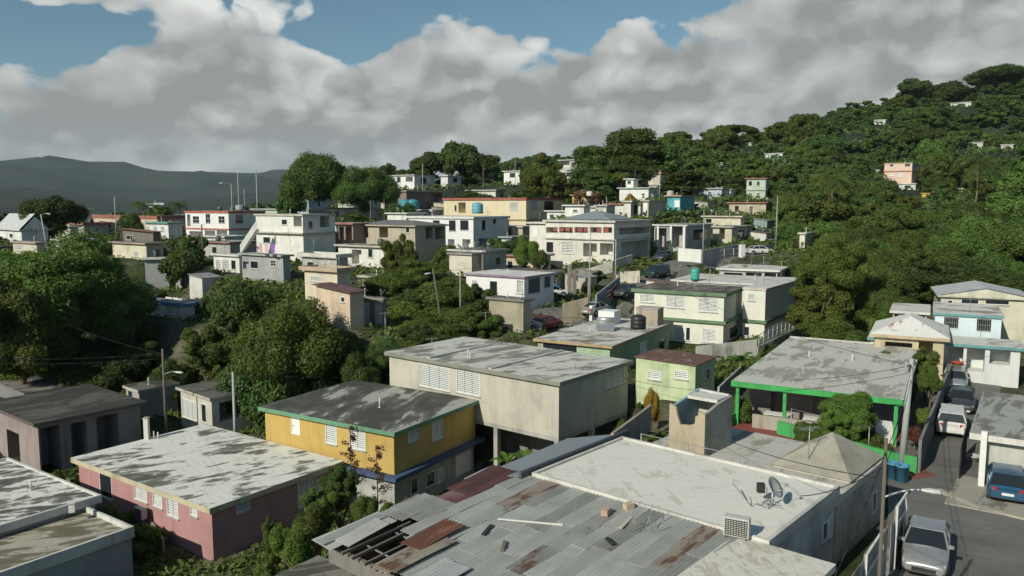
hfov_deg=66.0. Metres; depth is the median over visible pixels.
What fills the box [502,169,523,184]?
white ridge house
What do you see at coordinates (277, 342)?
round tree
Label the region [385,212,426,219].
white garage house
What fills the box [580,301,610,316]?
parked sedan
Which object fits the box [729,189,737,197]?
village house
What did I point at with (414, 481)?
window
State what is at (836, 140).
broad tree
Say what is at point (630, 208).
hill cottage
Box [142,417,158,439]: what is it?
vent stack
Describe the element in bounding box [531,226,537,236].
window
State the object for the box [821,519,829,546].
window
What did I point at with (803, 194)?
broad tree
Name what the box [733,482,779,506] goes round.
junk pile
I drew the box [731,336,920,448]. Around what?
green porch house
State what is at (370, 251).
window
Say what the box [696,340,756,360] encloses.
spotted white wall
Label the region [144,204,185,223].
shrub
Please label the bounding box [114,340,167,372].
broad tree
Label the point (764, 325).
power line
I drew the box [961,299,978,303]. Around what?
window
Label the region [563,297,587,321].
driveway wall
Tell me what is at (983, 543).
road
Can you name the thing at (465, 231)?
bright white two storey house
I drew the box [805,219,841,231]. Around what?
broad tree
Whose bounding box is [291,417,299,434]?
window
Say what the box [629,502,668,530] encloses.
bent rods
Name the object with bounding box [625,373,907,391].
power line
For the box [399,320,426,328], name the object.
shrub
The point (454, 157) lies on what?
ridge tree
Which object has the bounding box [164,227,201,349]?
power line
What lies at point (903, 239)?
broad tree
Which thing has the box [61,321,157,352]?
power line
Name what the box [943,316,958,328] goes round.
window
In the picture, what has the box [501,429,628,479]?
lean to roof
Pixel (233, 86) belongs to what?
sky
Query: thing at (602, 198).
ochre post house
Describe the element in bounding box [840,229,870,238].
broad tree
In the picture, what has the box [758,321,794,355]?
wire fence
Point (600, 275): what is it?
shrub
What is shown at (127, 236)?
window
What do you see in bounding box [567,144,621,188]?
layered tree
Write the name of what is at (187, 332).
shrub
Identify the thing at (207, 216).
window
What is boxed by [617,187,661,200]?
white box house
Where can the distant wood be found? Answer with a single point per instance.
(869, 162)
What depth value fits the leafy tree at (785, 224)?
141.53 m
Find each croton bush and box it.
[624,194,635,200]
[643,387,660,441]
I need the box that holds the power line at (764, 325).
[592,231,907,364]
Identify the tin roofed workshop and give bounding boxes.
[312,465,737,575]
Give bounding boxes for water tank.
[235,205,244,209]
[377,238,383,245]
[399,199,408,206]
[409,199,418,209]
[472,202,482,213]
[586,191,592,195]
[630,314,645,329]
[667,190,673,196]
[690,268,699,279]
[886,460,900,479]
[895,463,909,482]
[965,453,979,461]
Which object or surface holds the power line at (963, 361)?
attached to the utility pole at (904, 435)
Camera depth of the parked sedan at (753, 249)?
126.74 m
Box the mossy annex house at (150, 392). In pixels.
[122,377,179,419]
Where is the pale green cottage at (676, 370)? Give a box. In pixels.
[634,348,716,405]
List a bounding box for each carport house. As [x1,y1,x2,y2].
[716,264,789,276]
[969,391,1023,486]
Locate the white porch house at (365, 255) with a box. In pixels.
[334,241,401,267]
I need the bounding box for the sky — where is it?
[0,0,1023,175]
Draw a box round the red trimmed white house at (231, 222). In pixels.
[184,211,265,238]
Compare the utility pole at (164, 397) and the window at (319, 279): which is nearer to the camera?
the utility pole at (164, 397)
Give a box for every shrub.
[0,237,9,242]
[0,357,80,380]
[55,350,144,392]
[96,503,136,525]
[116,213,143,230]
[131,370,146,382]
[131,523,168,558]
[134,335,157,350]
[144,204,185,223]
[145,358,191,400]
[172,390,180,400]
[177,362,197,382]
[179,328,198,339]
[194,302,205,313]
[202,294,215,315]
[216,355,298,431]
[253,559,276,575]
[258,541,265,555]
[268,288,291,297]
[268,520,314,569]
[271,292,283,302]
[292,503,330,559]
[299,487,339,555]
[303,375,339,393]
[317,462,358,528]
[334,330,362,368]
[335,211,369,222]
[340,351,382,383]
[349,494,378,520]
[359,335,408,369]
[361,271,420,296]
[374,336,398,346]
[379,501,394,511]
[390,287,421,307]
[395,324,429,338]
[396,332,434,347]
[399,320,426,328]
[414,316,432,326]
[424,333,444,343]
[433,244,454,268]
[436,327,452,339]
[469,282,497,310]
[503,190,537,197]
[563,198,572,209]
[581,285,598,293]
[596,270,605,279]
[612,418,626,431]
[636,402,643,440]
[650,242,657,254]
[732,394,753,423]
[736,188,745,197]
[744,221,754,230]
[760,239,770,244]
[764,343,778,354]
[771,238,788,247]
[771,260,797,276]
[793,421,825,436]
[794,431,818,441]
[805,316,869,341]
[820,409,851,437]
[854,430,893,450]
[908,424,921,450]
[912,346,940,402]
[914,368,943,408]
[914,407,935,426]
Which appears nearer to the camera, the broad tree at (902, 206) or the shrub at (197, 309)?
the shrub at (197, 309)
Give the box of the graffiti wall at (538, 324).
[531,319,541,331]
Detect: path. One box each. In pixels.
[455,452,533,483]
[547,321,583,330]
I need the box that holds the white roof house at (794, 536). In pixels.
[532,436,839,575]
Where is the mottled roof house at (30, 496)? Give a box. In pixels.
[0,457,101,536]
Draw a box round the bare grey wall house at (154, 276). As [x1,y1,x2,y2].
[141,257,169,289]
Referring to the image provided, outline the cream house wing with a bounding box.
[740,277,797,338]
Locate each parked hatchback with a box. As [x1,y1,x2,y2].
[499,321,536,331]
[554,286,566,296]
[945,384,977,414]
[985,462,1023,503]
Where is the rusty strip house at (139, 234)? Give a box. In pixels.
[118,228,163,241]
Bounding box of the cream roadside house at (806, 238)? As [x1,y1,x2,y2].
[798,227,814,248]
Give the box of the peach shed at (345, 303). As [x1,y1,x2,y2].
[311,282,368,331]
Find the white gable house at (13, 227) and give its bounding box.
[0,213,51,241]
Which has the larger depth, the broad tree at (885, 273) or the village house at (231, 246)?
the village house at (231, 246)
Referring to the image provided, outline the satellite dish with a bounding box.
[761,476,787,509]
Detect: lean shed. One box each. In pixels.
[176,265,210,287]
[188,272,222,298]
[433,202,443,206]
[564,273,597,293]
[576,267,598,281]
[645,278,681,283]
[694,201,712,209]
[748,230,771,242]
[753,218,772,228]
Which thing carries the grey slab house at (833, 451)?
on the ground
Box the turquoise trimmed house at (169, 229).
[142,218,185,238]
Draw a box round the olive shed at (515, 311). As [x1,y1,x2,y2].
[486,292,533,332]
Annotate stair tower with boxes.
[669,388,732,455]
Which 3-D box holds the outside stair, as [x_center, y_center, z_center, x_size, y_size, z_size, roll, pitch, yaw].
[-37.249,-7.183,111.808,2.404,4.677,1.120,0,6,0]
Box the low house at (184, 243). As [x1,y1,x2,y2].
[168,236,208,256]
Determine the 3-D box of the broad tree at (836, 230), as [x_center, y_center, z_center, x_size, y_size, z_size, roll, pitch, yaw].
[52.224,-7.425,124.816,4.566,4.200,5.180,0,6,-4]
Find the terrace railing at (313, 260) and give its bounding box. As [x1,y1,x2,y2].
[302,256,336,266]
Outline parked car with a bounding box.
[952,361,963,364]
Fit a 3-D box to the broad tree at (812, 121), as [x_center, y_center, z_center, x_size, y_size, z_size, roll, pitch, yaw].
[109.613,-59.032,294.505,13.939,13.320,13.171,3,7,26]
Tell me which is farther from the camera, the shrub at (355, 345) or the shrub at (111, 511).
the shrub at (355, 345)
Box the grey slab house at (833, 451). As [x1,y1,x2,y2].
[652,428,882,563]
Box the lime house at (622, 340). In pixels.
[533,318,673,367]
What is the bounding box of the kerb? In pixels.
[938,488,1023,519]
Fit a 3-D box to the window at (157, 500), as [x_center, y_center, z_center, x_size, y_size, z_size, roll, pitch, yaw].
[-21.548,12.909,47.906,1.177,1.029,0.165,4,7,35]
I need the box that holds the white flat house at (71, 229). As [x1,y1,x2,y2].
[56,226,81,237]
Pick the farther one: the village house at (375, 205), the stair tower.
the village house at (375, 205)
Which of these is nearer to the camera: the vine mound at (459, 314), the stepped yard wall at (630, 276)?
the vine mound at (459, 314)
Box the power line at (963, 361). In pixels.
[914,344,1022,365]
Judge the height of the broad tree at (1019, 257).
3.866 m
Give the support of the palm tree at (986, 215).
on the ground
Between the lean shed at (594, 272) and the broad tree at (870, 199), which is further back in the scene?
the broad tree at (870, 199)
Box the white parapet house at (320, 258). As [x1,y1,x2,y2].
[297,251,352,271]
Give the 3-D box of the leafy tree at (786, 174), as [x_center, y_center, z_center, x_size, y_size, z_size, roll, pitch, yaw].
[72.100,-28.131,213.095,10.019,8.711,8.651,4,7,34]
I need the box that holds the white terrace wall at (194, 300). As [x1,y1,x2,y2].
[165,297,202,313]
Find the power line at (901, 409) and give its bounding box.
[888,366,911,446]
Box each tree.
[0,226,155,364]
[0,277,80,384]
[17,194,90,238]
[98,284,159,350]
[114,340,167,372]
[126,202,156,215]
[157,247,207,287]
[165,201,189,215]
[183,323,231,380]
[206,277,274,352]
[226,296,350,395]
[261,515,284,568]
[274,189,308,213]
[277,149,348,204]
[330,165,402,212]
[378,163,396,175]
[380,233,418,274]
[383,202,418,218]
[394,169,416,174]
[401,258,442,285]
[408,151,445,174]
[438,140,479,182]
[455,190,495,197]
[465,153,500,184]
[487,237,518,253]
[488,164,506,181]
[512,234,539,266]
[518,152,567,196]
[546,175,577,197]
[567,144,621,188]
[573,190,600,204]
[582,171,618,203]
[600,164,648,198]
[602,126,663,180]
[611,171,630,190]
[652,142,688,180]
[653,137,672,143]
[657,171,705,194]
[660,132,684,142]
[664,131,692,138]
[674,137,700,147]
[676,151,690,169]
[682,156,719,175]
[688,168,714,193]
[701,128,715,140]
[701,136,730,151]
[706,124,738,141]
[723,177,746,189]
[725,124,759,141]
[734,157,766,170]
[738,133,760,142]
[739,165,769,186]
[760,168,796,186]
[763,121,800,142]
[768,186,778,197]
[771,192,799,207]
[772,196,802,214]
[773,225,804,240]
[775,191,810,197]
[781,132,801,147]
[781,210,798,220]
[781,221,816,227]
[785,183,806,193]
[785,275,854,335]
[787,113,824,130]
[787,228,814,247]
[788,135,814,148]
[793,232,871,298]
[794,147,827,158]
[796,196,858,225]
[797,128,813,139]
[802,138,839,151]
[803,223,833,240]
[805,174,860,199]
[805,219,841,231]
[809,172,828,181]
[810,188,853,203]
[811,133,843,150]
[814,232,839,242]
[817,180,834,191]
[817,390,878,440]
[822,186,839,193]
[826,150,847,163]
[828,166,866,180]
[828,228,849,233]
[831,234,877,252]
[836,193,860,200]
[839,221,858,228]
[840,108,869,119]
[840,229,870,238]
[844,203,890,219]
[844,287,907,334]
[848,179,878,184]
[848,207,903,232]
[852,195,892,208]
[856,248,906,297]
[857,188,898,202]
[858,180,880,188]
[864,225,890,240]
[872,237,891,251]
[875,111,901,120]
[881,229,921,249]
[886,242,928,266]
[888,202,911,211]
[889,95,918,110]
[890,120,924,132]
[893,196,921,212]
[894,218,926,235]
[895,257,965,303]
[896,78,932,97]
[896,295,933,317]
[897,107,928,112]
[900,210,912,217]
[903,213,933,223]
[904,229,924,237]
[908,222,944,236]
[909,125,947,146]
[911,210,937,218]
[913,138,951,158]
[916,153,963,183]
[917,152,956,159]
[917,236,928,247]
[919,107,950,116]
[919,154,953,165]
[920,243,945,250]
[921,176,959,192]
[924,245,972,266]
[925,230,991,257]
[927,233,949,239]
[930,213,948,218]
[931,79,972,101]
[935,258,1013,283]
[937,218,958,233]
[939,207,959,211]
[943,129,969,136]
[944,209,985,220]
[947,157,1006,201]
[952,211,1005,234]
[955,201,984,212]
[961,162,973,178]
[962,63,1023,87]
[963,163,992,180]
[969,175,997,190]
[969,210,1011,221]
[969,224,1023,260]
[971,251,1009,270]
[972,112,1007,127]
[977,102,1005,112]
[978,182,1008,199]
[981,133,1020,142]
[984,190,1023,217]
[985,166,1017,176]
[989,214,1022,221]
[990,272,1023,291]
[991,169,1023,191]
[1006,258,1023,274]
[1007,180,1023,198]
[1012,254,1023,260]
[1015,161,1023,172]
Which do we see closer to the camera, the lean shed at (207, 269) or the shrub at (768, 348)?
the shrub at (768, 348)
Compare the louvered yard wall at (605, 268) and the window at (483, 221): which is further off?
the window at (483, 221)
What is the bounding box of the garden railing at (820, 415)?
[790,408,869,444]
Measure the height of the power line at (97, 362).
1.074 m
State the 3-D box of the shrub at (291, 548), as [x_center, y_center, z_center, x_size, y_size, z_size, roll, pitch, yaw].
[-10.841,14.068,38.769,2.259,5.337,2.017,2,6,17]
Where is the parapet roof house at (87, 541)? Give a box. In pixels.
[0,507,134,575]
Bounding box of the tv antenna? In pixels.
[797,426,818,459]
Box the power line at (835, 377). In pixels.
[724,367,902,379]
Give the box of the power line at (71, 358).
[0,354,153,359]
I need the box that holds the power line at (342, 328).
[187,281,430,358]
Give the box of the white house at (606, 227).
[542,211,653,268]
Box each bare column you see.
[567,265,571,297]
[572,270,576,298]
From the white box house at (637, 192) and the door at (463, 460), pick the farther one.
the white box house at (637, 192)
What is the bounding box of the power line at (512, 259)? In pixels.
[437,235,578,271]
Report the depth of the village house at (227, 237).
141.86 m
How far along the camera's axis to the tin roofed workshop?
27.60 m
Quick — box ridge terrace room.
[558,158,577,171]
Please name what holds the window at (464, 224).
in the bright white two storey house at (465, 231)
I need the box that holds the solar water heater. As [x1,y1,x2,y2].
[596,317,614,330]
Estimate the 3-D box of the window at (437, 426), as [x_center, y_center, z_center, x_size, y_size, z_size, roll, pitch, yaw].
[-5.193,9.877,54.812,0.165,1.562,1.329,4,7,31]
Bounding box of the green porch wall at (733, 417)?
[732,412,735,426]
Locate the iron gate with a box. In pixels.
[958,424,967,478]
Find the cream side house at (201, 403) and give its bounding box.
[175,379,258,432]
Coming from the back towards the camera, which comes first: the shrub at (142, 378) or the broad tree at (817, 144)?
the broad tree at (817, 144)
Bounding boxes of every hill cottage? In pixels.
[562,201,593,216]
[594,204,617,213]
[621,198,641,217]
[640,198,667,217]
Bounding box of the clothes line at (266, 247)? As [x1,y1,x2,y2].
[258,242,275,252]
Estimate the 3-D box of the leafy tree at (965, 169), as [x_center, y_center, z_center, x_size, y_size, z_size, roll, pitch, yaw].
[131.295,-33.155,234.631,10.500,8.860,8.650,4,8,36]
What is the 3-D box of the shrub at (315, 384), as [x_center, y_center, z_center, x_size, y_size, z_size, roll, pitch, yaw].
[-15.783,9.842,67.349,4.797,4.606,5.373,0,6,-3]
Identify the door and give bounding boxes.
[277,237,280,245]
[290,237,294,246]
[364,302,369,325]
[375,303,382,326]
[456,449,470,476]
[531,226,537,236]
[643,202,646,211]
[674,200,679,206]
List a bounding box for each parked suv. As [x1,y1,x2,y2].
[644,264,669,278]
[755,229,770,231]
[935,403,969,436]
[940,364,969,389]
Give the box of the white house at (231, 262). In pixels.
[210,250,242,272]
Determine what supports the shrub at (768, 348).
on the ground
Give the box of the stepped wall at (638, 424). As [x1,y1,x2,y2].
[611,404,651,439]
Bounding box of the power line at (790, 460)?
[656,400,881,478]
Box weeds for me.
[0,168,812,575]
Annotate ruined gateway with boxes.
[575,269,590,296]
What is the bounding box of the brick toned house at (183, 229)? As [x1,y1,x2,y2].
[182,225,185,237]
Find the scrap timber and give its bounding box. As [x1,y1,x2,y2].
[605,537,615,545]
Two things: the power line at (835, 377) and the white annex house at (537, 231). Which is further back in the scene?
the white annex house at (537, 231)
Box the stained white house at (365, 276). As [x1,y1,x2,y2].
[357,269,380,286]
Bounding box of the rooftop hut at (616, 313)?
[598,309,620,324]
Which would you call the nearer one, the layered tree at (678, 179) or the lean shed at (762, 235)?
the lean shed at (762, 235)
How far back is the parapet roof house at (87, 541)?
41.40 m
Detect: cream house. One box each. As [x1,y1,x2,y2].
[10,239,45,253]
[442,198,564,224]
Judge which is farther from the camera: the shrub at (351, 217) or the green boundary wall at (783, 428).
the shrub at (351, 217)
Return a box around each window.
[17,245,22,250]
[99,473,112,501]
[126,235,132,239]
[133,486,147,504]
[151,493,163,510]
[153,305,161,313]
[164,306,172,315]
[166,498,179,520]
[181,397,197,423]
[189,507,198,518]
[193,216,199,223]
[201,403,206,423]
[205,214,210,223]
[212,246,216,252]
[216,260,220,268]
[218,216,224,223]
[222,260,228,269]
[231,260,235,269]
[235,214,242,223]
[235,500,251,515]
[250,261,258,269]
[263,237,270,243]
[270,260,275,266]
[281,219,286,224]
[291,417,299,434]
[297,476,316,510]
[308,221,312,228]
[309,276,323,282]
[324,424,337,446]
[349,430,366,452]
[368,249,372,257]
[408,428,420,444]
[410,476,419,496]
[418,363,449,392]
[420,177,425,183]
[426,470,435,489]
[432,418,443,443]
[437,466,445,484]
[448,220,455,231]
[455,368,480,397]
[459,220,468,230]
[482,220,485,230]
[489,281,497,293]
[496,257,499,265]
[507,261,512,267]
[509,202,518,210]
[516,280,523,294]
[528,277,539,294]
[530,201,537,209]
[542,342,577,351]
[544,201,553,209]
[544,276,550,287]
[546,242,553,252]
[561,241,573,253]
[605,367,624,390]
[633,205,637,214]
[639,293,654,303]
[640,340,647,353]
[647,370,660,381]
[658,338,664,348]
[665,295,684,308]
[673,327,683,341]
[673,370,688,380]
[685,327,690,341]
[693,228,707,240]
[697,297,717,312]
[701,328,715,343]
[705,367,711,381]
[729,323,738,340]
[737,229,744,239]
[744,326,749,336]
[748,293,755,301]
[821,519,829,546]
[828,514,833,542]
[871,489,878,516]
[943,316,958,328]
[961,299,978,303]
[976,318,991,332]
[985,299,1009,305]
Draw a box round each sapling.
[339,424,366,522]
[367,443,392,510]
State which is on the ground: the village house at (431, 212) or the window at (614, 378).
the village house at (431, 212)
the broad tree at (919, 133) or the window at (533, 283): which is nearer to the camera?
the window at (533, 283)
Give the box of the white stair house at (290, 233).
[254,210,339,260]
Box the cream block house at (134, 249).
[108,237,166,259]
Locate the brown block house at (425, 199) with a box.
[398,187,445,208]
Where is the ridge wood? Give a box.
[0,152,689,221]
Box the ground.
[0,88,1023,575]
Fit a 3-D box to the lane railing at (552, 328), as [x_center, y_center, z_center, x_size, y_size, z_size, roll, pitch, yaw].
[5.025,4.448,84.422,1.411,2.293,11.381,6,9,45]
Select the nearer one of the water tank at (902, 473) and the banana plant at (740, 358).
the water tank at (902, 473)
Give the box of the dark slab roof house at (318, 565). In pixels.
[275,555,356,575]
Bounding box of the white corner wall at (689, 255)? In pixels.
[678,248,701,262]
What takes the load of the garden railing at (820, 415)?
on the green boundary wall at (783, 428)
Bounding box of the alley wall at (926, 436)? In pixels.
[917,363,951,472]
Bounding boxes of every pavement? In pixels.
[886,548,889,575]
[909,469,935,478]
[945,475,1023,515]
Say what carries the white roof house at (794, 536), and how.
on the ground
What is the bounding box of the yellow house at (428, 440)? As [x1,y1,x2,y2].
[258,380,484,510]
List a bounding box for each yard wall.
[148,519,164,553]
[585,254,632,273]
[616,271,640,282]
[717,367,740,394]
[757,329,801,354]
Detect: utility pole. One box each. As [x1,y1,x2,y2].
[40,213,49,249]
[114,197,116,233]
[161,349,182,432]
[201,224,203,258]
[232,372,236,431]
[256,172,257,210]
[425,268,440,314]
[589,226,590,300]
[615,240,615,278]
[702,214,703,262]
[775,196,777,244]
[877,438,941,575]
[898,358,917,462]
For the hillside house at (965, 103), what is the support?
on the ground
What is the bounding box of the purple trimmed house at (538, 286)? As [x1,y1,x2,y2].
[463,269,556,309]
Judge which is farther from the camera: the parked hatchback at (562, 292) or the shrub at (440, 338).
the parked hatchback at (562, 292)
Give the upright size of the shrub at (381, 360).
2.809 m
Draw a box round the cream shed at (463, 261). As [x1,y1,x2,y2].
[446,247,485,275]
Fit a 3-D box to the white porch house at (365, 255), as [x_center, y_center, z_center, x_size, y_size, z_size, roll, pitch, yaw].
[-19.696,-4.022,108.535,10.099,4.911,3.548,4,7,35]
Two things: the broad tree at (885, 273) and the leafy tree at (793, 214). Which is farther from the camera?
the leafy tree at (793, 214)
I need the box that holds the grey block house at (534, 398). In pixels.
[384,336,633,465]
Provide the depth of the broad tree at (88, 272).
81.43 m
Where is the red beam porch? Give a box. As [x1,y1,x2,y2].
[335,222,368,243]
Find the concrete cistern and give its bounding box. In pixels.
[635,305,664,325]
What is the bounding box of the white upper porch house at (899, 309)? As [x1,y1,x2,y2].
[889,303,930,317]
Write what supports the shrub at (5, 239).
on the ground
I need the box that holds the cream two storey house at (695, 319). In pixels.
[631,282,744,343]
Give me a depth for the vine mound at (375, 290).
88.40 m
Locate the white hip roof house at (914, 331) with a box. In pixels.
[869,313,949,382]
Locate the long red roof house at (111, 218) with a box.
[92,214,184,229]
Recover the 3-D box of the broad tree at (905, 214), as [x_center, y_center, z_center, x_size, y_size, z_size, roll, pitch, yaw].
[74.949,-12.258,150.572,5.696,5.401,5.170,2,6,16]
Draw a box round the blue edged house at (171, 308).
[146,295,196,318]
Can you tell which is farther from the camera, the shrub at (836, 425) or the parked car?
the parked car
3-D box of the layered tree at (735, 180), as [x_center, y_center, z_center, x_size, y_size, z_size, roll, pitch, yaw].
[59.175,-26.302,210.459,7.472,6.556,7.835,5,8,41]
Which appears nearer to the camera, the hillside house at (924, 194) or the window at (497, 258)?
the window at (497, 258)
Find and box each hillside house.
[764,153,786,158]
[874,119,890,124]
[898,183,921,189]
[921,193,934,196]
[950,102,972,106]
[963,142,986,148]
[1000,144,1015,148]
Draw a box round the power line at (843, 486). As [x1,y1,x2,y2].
[801,466,882,495]
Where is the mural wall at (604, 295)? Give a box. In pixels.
[595,276,619,305]
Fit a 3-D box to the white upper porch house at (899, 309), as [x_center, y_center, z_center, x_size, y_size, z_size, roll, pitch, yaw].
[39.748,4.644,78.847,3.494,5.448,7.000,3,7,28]
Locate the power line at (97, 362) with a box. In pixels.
[0,359,153,363]
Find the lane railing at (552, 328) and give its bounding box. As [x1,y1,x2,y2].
[539,317,588,330]
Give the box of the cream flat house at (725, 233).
[711,221,754,243]
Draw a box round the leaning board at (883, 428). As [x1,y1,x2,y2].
[875,420,892,443]
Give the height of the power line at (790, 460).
3.512 m
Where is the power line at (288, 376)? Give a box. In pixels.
[236,372,335,377]
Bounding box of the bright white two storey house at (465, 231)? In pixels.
[406,213,509,247]
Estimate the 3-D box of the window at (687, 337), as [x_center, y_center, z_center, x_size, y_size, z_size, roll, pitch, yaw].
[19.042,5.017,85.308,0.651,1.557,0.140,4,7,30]
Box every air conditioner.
[134,505,146,520]
[723,512,750,540]
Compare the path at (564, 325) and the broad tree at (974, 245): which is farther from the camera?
the broad tree at (974, 245)
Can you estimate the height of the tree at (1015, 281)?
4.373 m
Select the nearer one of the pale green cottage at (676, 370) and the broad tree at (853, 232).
the pale green cottage at (676, 370)
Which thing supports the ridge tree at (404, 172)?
on the ground
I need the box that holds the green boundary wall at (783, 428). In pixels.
[777,421,917,472]
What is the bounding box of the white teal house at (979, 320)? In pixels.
[933,302,1004,338]
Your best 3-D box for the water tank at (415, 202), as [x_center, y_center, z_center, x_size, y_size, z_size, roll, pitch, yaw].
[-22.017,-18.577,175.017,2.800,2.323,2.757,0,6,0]
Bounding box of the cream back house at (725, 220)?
[701,215,746,225]
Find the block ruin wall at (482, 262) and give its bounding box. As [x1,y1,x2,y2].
[481,251,483,270]
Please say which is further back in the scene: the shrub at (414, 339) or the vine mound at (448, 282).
the vine mound at (448, 282)
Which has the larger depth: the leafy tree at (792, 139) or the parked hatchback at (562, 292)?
the leafy tree at (792, 139)
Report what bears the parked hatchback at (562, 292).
on the ground
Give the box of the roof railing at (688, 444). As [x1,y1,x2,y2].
[641,433,739,462]
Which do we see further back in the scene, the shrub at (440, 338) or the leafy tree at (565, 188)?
the leafy tree at (565, 188)
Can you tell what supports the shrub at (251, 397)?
on the ground
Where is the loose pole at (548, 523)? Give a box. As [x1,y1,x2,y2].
[498,518,562,525]
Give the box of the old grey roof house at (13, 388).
[0,375,70,397]
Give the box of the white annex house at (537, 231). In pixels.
[526,222,545,251]
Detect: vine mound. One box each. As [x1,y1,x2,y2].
[360,285,396,295]
[387,300,432,323]
[408,281,475,318]
[418,316,471,338]
[437,303,492,333]
[440,277,470,288]
[466,312,504,338]
[467,327,482,337]
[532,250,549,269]
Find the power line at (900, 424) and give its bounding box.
[887,380,910,460]
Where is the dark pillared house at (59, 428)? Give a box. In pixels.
[0,384,146,470]
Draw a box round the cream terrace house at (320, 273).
[298,264,356,300]
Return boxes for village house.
[67,209,94,225]
[67,222,111,236]
[147,203,184,213]
[192,239,256,258]
[204,235,245,239]
[249,207,280,213]
[297,199,327,213]
[325,207,358,217]
[335,222,362,230]
[338,200,382,219]
[373,209,415,220]
[381,200,397,208]
[418,209,443,215]
[446,247,510,269]
[465,190,506,197]
[505,267,565,288]
[506,253,554,268]
[508,225,529,237]
[538,193,555,197]
[544,210,564,219]
[590,206,595,211]
[602,203,642,215]
[641,172,668,192]
[692,188,731,198]
[726,200,772,215]
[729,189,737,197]
[745,178,770,198]
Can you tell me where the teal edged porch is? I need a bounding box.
[867,331,1023,387]
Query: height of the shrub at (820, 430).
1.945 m
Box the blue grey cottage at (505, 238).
[498,233,529,246]
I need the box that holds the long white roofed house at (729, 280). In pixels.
[670,273,793,305]
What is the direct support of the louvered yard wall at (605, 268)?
on the ground
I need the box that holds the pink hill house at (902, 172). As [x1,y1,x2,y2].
[883,162,921,182]
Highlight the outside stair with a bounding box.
[240,222,258,251]
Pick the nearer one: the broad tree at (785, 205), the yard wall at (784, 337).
the yard wall at (784, 337)
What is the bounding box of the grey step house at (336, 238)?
[335,228,338,248]
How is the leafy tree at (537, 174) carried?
on the ground
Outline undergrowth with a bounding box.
[609,85,1023,256]
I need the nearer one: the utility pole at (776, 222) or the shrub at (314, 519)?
the shrub at (314, 519)
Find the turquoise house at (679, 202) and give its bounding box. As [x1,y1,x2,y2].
[664,195,697,211]
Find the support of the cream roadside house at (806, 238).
on the ground
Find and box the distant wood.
[673,75,1023,223]
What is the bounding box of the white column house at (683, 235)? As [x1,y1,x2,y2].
[652,223,713,253]
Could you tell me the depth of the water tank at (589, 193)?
148.50 m
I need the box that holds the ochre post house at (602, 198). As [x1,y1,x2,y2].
[570,195,611,202]
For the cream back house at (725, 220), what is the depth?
145.80 m
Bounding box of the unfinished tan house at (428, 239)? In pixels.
[363,220,449,262]
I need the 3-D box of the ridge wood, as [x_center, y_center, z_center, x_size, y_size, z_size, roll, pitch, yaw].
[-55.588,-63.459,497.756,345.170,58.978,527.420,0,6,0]
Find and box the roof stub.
[67,501,75,512]
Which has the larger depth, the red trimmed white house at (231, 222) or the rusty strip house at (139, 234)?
the red trimmed white house at (231, 222)
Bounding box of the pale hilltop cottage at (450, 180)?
[438,175,462,186]
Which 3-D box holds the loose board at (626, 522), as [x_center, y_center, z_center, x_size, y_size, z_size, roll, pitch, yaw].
[4.078,8.376,28.156,0.120,0.051,1.000,4,10,31]
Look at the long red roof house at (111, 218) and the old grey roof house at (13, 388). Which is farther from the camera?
the long red roof house at (111, 218)
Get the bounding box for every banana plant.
[490,451,513,463]
[506,449,532,458]
[554,273,563,288]
[611,266,624,271]
[640,430,668,440]
[647,428,658,433]
[722,352,756,366]
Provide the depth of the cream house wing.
87.20 m
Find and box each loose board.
[481,524,493,535]
[501,540,506,551]
[619,516,632,528]
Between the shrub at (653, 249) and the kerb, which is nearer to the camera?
the kerb
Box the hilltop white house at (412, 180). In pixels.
[391,173,436,188]
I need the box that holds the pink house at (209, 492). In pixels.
[70,424,343,561]
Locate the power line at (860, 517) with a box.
[834,452,885,575]
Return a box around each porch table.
[763,411,793,418]
[802,415,818,420]
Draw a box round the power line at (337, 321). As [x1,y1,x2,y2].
[165,273,430,353]
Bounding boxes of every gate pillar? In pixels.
[589,305,595,320]
[738,244,744,257]
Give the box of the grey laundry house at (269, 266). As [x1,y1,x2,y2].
[238,248,293,282]
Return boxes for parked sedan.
[532,315,563,330]
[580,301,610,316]
[612,283,636,297]
[652,250,671,261]
[745,245,774,254]
[762,244,781,253]
[899,515,953,575]
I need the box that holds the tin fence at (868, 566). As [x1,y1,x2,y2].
[852,492,907,575]
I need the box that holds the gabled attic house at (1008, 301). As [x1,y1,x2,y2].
[931,280,1023,345]
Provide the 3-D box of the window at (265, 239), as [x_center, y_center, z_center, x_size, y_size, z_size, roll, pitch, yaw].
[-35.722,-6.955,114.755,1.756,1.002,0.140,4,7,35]
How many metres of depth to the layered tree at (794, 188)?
179.35 m
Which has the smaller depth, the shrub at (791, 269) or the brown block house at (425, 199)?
the shrub at (791, 269)
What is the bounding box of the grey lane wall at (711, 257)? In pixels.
[703,243,744,265]
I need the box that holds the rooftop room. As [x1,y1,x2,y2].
[623,178,640,187]
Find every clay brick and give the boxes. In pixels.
[601,506,610,516]
[623,501,634,510]
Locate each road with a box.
[531,253,762,333]
[633,218,677,264]
[886,379,1023,575]
[1013,518,1023,550]
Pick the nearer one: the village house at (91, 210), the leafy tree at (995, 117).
the village house at (91, 210)

